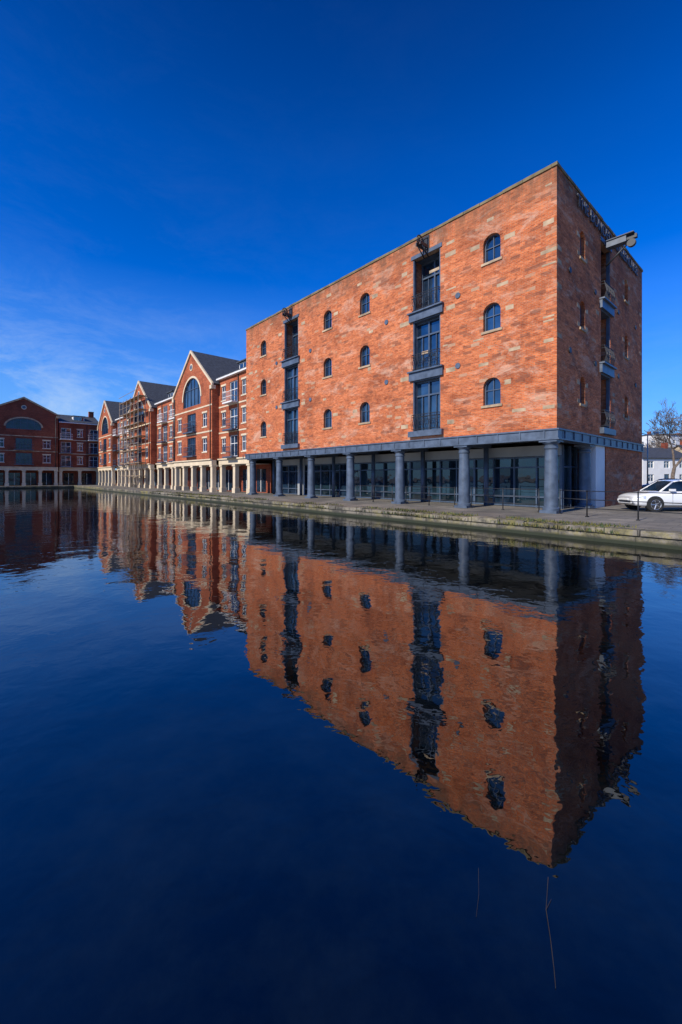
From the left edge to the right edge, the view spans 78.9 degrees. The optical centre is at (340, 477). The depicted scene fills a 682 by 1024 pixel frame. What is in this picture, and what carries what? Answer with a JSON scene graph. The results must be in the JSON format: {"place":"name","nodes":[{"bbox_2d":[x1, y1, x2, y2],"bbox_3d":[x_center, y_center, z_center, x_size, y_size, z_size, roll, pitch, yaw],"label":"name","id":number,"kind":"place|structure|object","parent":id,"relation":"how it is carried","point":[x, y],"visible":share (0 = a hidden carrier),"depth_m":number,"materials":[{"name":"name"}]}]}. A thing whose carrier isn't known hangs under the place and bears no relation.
{"place":"outdoors","nodes":[
{"label":"outdoors","id":0,"kind":"place"},
{"bbox_2d":[0,397,59,485],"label":"gabled apartment building","id":1,"kind":"structure","parent":0,"point":[28,441],"depth_m":79.91,"materials":[{"name":"red brick"}]},
{"bbox_2d":[97,400,129,485],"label":"gabled apartment building","id":2,"kind":"structure","parent":0,"point":[106,427],"depth_m":79.91,"materials":[{"name":"red brick"}]},
{"bbox_2d":[172,350,272,491],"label":"gabled apartment building","id":3,"kind":"structure","parent":0,"point":[195,399],"depth_m":48.45,"materials":[{"name":"red brick"}]},
{"bbox_2d":[0,488,681,1023],"bbox_3d":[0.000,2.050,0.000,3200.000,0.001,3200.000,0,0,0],"label":"water","id":4,"kind":"structure","parent":0,"point":[272,766],"depth_m":2.91,"materials":[{"name":"blue liquid"}]},
{"bbox_2d":[546,877,555,987],"bbox_3d":[0.953,2.045,1.893,0.027,0.006,0.502,0,0,24],"label":"floating twig","id":5,"kind":"object","parent":4,"relation":"on","point":[549,932],"visible":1,"depth_m":1.87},
{"bbox_2d":[0,0,681,477],"label":"sky","id":6,"kind":"structure","parent":0,"point":[176,176],"materials":[{"name":"blue"}]},
{"bbox_2d":[26,478,681,530],"bbox_3d":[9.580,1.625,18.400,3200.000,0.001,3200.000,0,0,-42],"label":"ground","id":7,"kind":"structure","parent":0,"point":[662,521],"depth_m":20.25,"materials":[{"name":"grey concrete"}]},
{"bbox_2d":[58,412,98,484],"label":"brick apartment block","id":8,"kind":"structure","parent":7,"relation":"on","point":[77,450],"depth_m":85.89,"materials":[{"name":"red brick"}]},
{"bbox_2d":[119,388,146,487],"bbox_3d":[-32.288,-5.632,64.135,1.400,14.505,10.800,0,0,-42],"label":"scaffolding","id":9,"kind":"object","parent":7,"relation":"on","point":[134,411],"visible":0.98,"depth_m":63.00,"materials":[{"name":"grey metal"}]},
{"bbox_2d":[113,409,156,486],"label":"brick apartment block","id":10,"kind":"structure","parent":7,"relation":"on","point":[122,461],"depth_m":74.69,"materials":[{"name":"red brick"}]},
{"bbox_2d":[127,381,175,487],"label":"gabled apartment building","id":11,"kind":"structure","parent":7,"relation":"on","point":[154,392],"depth_m":62.83,"materials":[{"name":"red brick"}]},
{"bbox_2d":[154,390,218,489],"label":"brick apartment block","id":12,"kind":"structure","parent":7,"relation":"on","point":[165,433],"depth_m":57.73,"materials":[{"name":"red brick"}]},
{"bbox_2d":[216,358,272,493],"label":"brick apartment block","id":13,"kind":"structure","parent":7,"relation":"on","point":[232,418],"depth_m":42.89,"materials":[{"name":"red brick"}]},
{"bbox_2d":[0,485,681,549],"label":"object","id":14,"kind":"object","parent":7,"relation":"on","point":[666,539],"visible":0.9,"depth_m":16.48,"materials":[{"name":"grey stone"}]},
{"bbox_2d":[355,485,392,501],"bbox_3d":[2.115,1.070,27.219,0.140,1.100,3.440,0,0,-42],"label":"quay railing","id":15,"kind":"object","parent":7,"relation":"on","point":[373,496],"visible":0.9,"depth_m":27.20,"materials":[{"name":"black metal"}]},
{"bbox_2d":[149,491,636,533],"bbox_3d":[-3.947,1.610,27.810,1.728,0.260,50.682,0,0,-42],"label":"moss and grass","id":16,"kind":"object","parent":7,"relation":"on","point":[529,519],"visible":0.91,"depth_m":17.09,"materials":[{"name":"green plant"}]},
{"bbox_2d":[405,486,454,506],"bbox_3d":[5.078,1.070,23.898,0.140,1.100,3.540,0,0,-42],"label":"quay railing","id":17,"kind":"object","parent":7,"relation":"on","point":[429,499],"visible":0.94,"depth_m":23.61,"materials":[{"name":"black metal"}]},
{"bbox_2d":[243,161,644,513],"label":"brick warehouse","id":18,"kind":"structure","parent":7,"relation":"on","point":[494,341],"depth_m":23.52,"materials":[{"name":"brick"}]},
{"bbox_2d":[470,487,539,511],"bbox_3d":[8.040,1.070,20.577,0.140,1.100,3.640,0,0,-42],"label":"quay railing","id":19,"kind":"object","parent":7,"relation":"on","point":[502,495],"visible":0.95,"depth_m":20.56,"materials":[{"name":"black metal"}]},
{"bbox_2d":[558,489,681,520],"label":"quay railing","id":20,"kind":"object","parent":7,"relation":"on","point":[587,499],"visible":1,"depth_m":16.20,"materials":[{"name":"black metal"}]},
{"bbox_2d":[617,479,681,511],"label":"parked car","id":21,"kind":"object","parent":7,"relation":"on","point":[663,487],"visible":0.87,"depth_m":19.64,"materials":[{"name":"white paint"}]},
{"bbox_2d":[642,432,660,485],"bbox_3d":[27.000,-1.180,36.500,2.700,5.600,0.240,0,0,-11],"label":"street lamp","id":22,"kind":"object","parent":7,"relation":"on","point":[647,483],"visible":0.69,"depth_m":36.47,"materials":[{"name":"metal"}]},
{"bbox_2d":[642,478,675,488],"bbox_3d":[33.608,0.869,42.995,4.562,1.528,2.000,0,0,30],"label":"parked car","id":23,"kind":"object","parent":7,"relation":"on","point":[643,485],"visible":0.12,"depth_m":42.76,"materials":[{"name":"paint"}]},
{"bbox_2d":[645,398,681,478],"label":"bare tree","id":24,"kind":"object","parent":7,"relation":"on","point":[667,434],"visible":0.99,"depth_m":43.55,"materials":[{"name":"brown plant"}]},
{"bbox_2d":[674,442,681,452],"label":"rendered house","id":25,"kind":"structure","parent":7,"relation":"on","point":[678,449],"depth_m":75.54,"materials":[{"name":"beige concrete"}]},
{"bbox_2d":[642,436,679,448],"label":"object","id":26,"kind":"object","parent":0,"point":[659,444],"visible":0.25,"depth_m":78.55,"materials":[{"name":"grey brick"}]},
{"bbox_2d":[642,443,681,484],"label":"rendered house","id":27,"kind":"structure","parent":0,"point":[660,464],"depth_m":70.00,"materials":[{"name":"white paint"}]},
{"bbox_2d":[642,431,681,447],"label":"apartment tower","id":28,"kind":"structure","parent":0,"point":[644,440],"depth_m":113.97,"materials":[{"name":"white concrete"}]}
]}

